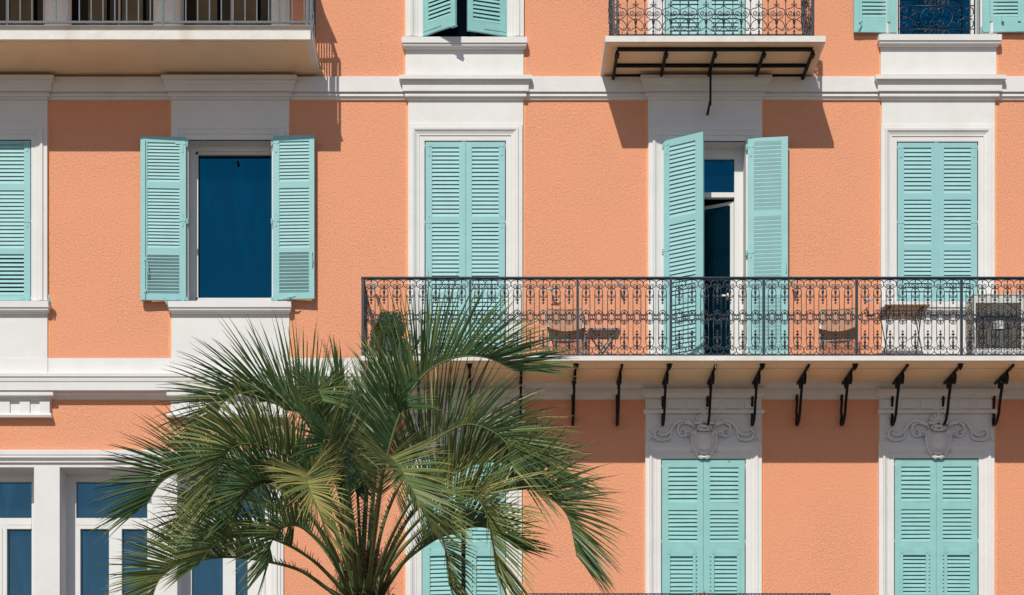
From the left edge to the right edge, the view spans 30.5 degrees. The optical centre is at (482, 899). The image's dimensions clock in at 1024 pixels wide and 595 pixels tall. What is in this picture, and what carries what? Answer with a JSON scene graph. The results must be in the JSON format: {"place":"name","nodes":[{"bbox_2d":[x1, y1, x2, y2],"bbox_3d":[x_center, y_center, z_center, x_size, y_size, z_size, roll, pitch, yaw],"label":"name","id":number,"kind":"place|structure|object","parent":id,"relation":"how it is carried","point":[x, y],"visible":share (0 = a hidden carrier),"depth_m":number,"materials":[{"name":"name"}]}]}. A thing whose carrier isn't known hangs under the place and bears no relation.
{"place":"outdoors","nodes":[
{"label":"outdoors","id":0,"kind":"place"},
{"bbox_2d":[87,269,631,594],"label":"palm tree","id":1,"kind":"object","parent":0,"point":[350,450],"visible":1,"depth_m":17.45,"materials":[{"name":"green plant"}]},
{"bbox_2d":[0,0,1023,594],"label":"apartment building","id":2,"kind":"structure","parent":0,"point":[708,208],"depth_m":24.97,"materials":[{"name":"orange paint"}]},
{"bbox_2d":[6,0,8,24],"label":"window frame","id":3,"kind":"structure","parent":2,"relation":"in","point":[6,0],"depth_m":25.40,"materials":[{"name":"white metal"}]},
{"bbox_2d":[0,148,23,291],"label":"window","id":4,"kind":"structure","parent":2,"relation":"in","point":[0,148],"depth_m":25.28,"materials":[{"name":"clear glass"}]},
{"bbox_2d":[0,474,33,594],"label":"window","id":5,"kind":"structure","parent":2,"relation":"in","point":[16,490],"depth_m":25.44,"materials":[{"name":"blue glass"}]},
{"bbox_2d":[67,474,151,594],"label":"window frame","id":6,"kind":"structure","parent":2,"relation":"in","point":[86,571],"depth_m":25.44,"materials":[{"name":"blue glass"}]},
{"bbox_2d":[118,0,120,24],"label":"window frame","id":7,"kind":"structure","parent":2,"relation":"in","point":[119,1],"depth_m":25.40,"materials":[{"name":"white metal"}]},
{"bbox_2d":[182,474,270,594],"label":"window frame","id":8,"kind":"structure","parent":2,"relation":"in","point":[212,576],"depth_m":25.44,"materials":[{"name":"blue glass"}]},
{"bbox_2d":[191,146,271,300],"bbox_3d":[-3.360,-9.047,25.240,1.109,2.143,0.120,0,0,0],"label":"window frame","id":9,"kind":"structure","parent":2,"relation":"in","point":[231,186],"depth_m":25.28,"materials":[{"name":"blue glass"}]},
{"bbox_2d":[231,0,271,24],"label":"window frame","id":10,"kind":"structure","parent":2,"relation":"in","point":[231,0],"depth_m":25.40,"materials":[{"name":"white metal"}]},
{"bbox_2d":[425,0,502,36],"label":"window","id":11,"kind":"structure","parent":2,"relation":"in","point":[461,29],"depth_m":25.28,"materials":[{"name":"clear glass"}]},
{"bbox_2d":[425,149,505,344],"bbox_3d":[-0.229,-8.525,25.265,1.082,3.155,0.070,0,0,0],"label":"window frame","id":12,"kind":"structure","parent":2,"relation":"in","point":[425,149],"depth_m":25.28,"materials":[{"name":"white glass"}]},
{"bbox_2d":[430,470,505,594],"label":"window shutters","id":13,"kind":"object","parent":2,"relation":"in","point":[463,555],"depth_m":25.28,"materials":[{"name":"teal wood"}]},
{"bbox_2d":[546,307,585,353],"bbox_3d":[1.086,-7.365,24.458,0.494,0.862,0.519,0,0,0],"label":"folding chair","id":14,"kind":"object","parent":2,"relation":"on","point":[569,326],"visible":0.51,"depth_m":24.67,"materials":[{"name":"brown wood"}]},
{"bbox_2d":[587,328,619,353],"bbox_3d":[1.577,-7.162,24.460,0.424,0.463,0.424,0,0,0],"label":"side table","id":15,"kind":"object","parent":2,"relation":"on","point":[592,335],"visible":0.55,"depth_m":24.39,"materials":[{"name":"grey metal"}]},
{"bbox_2d":[661,463,737,592],"bbox_3d":[2.942,-4.328,25.265,1.126,3.085,0.070,0,0,0],"label":"window frame","id":16,"kind":"structure","parent":2,"relation":"in","point":[661,463],"depth_m":25.28,"materials":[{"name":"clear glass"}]},
{"bbox_2d":[672,18,737,30],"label":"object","id":17,"kind":"structure","parent":2,"relation":"in","point":[672,18],"depth_m":25.28,"materials":[{"name":"teal wood"}]},
{"bbox_2d":[671,149,742,353],"bbox_3d":[2.966,-8.525,25.263,1.077,3.155,0.074,0,0,0],"label":"door frame","id":18,"kind":"structure","parent":2,"relation":"in","point":[723,168],"depth_m":25.23,"materials":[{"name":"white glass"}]},
{"bbox_2d":[704,201,733,353],"bbox_3d":[3.134,-8.181,25.331,0.500,2.467,0.227,0,0,28],"label":"door leaf","id":19,"kind":"structure","parent":2,"relation":"in","point":[718,218],"depth_m":25.36,"materials":[{"name":"blue glass"}]},
{"bbox_2d":[819,308,854,353],"bbox_3d":[4.646,-7.365,24.458,0.494,0.862,0.519,0,0,12],"label":"folding chair","id":20,"kind":"object","parent":2,"relation":"on","point":[822,326],"visible":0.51,"depth_m":24.64,"materials":[{"name":"brown wood"}]},
{"bbox_2d":[876,304,929,353],"bbox_3d":[5.456,-7.286,24.351,0.577,0.708,0.578,0,0,0],"label":"folding table","id":21,"kind":"object","parent":2,"relation":"on","point":[894,308],"visible":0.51,"depth_m":24.25,"materials":[{"name":"brown wood"}]},
{"bbox_2d":[901,471,970,591],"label":"shutter slats","id":22,"kind":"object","parent":2,"relation":"in","point":[901,471],"depth_m":25.28,"materials":[{"name":"teal wood"}]},
{"bbox_2d":[904,156,969,240],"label":"shutter slats","id":23,"kind":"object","parent":2,"relation":"in","point":[904,156],"depth_m":25.28,"materials":[{"name":"teal wood"}]},
{"bbox_2d":[899,0,975,33],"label":"window railing","id":24,"kind":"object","parent":2,"relation":"in","point":[926,17],"depth_m":25.22,"materials":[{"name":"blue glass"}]},
{"bbox_2d":[966,294,1023,353],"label":"air conditioner","id":25,"kind":"object","parent":2,"relation":"on","point":[991,307],"visible":0.62,"depth_m":24.38,"materials":[{"name":"white metal"}]},
{"bbox_3d":[-1.207,-7.130,24.450,0.411,0.392,0.411,0,0,0],"label":"plant stand","id":26,"kind":"object","parent":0,"visible":0},
{"bbox_2d":[374,311,405,353],"bbox_3d":[-1.208,-7.367,24.439,0.423,0.622,0.422,0,0,0],"label":"topiary plant","id":27,"kind":"object","parent":26,"relation":"in","point":[383,325],"visible":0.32,"depth_m":24.33,"materials":[{"name":"green plant"}]}
]}

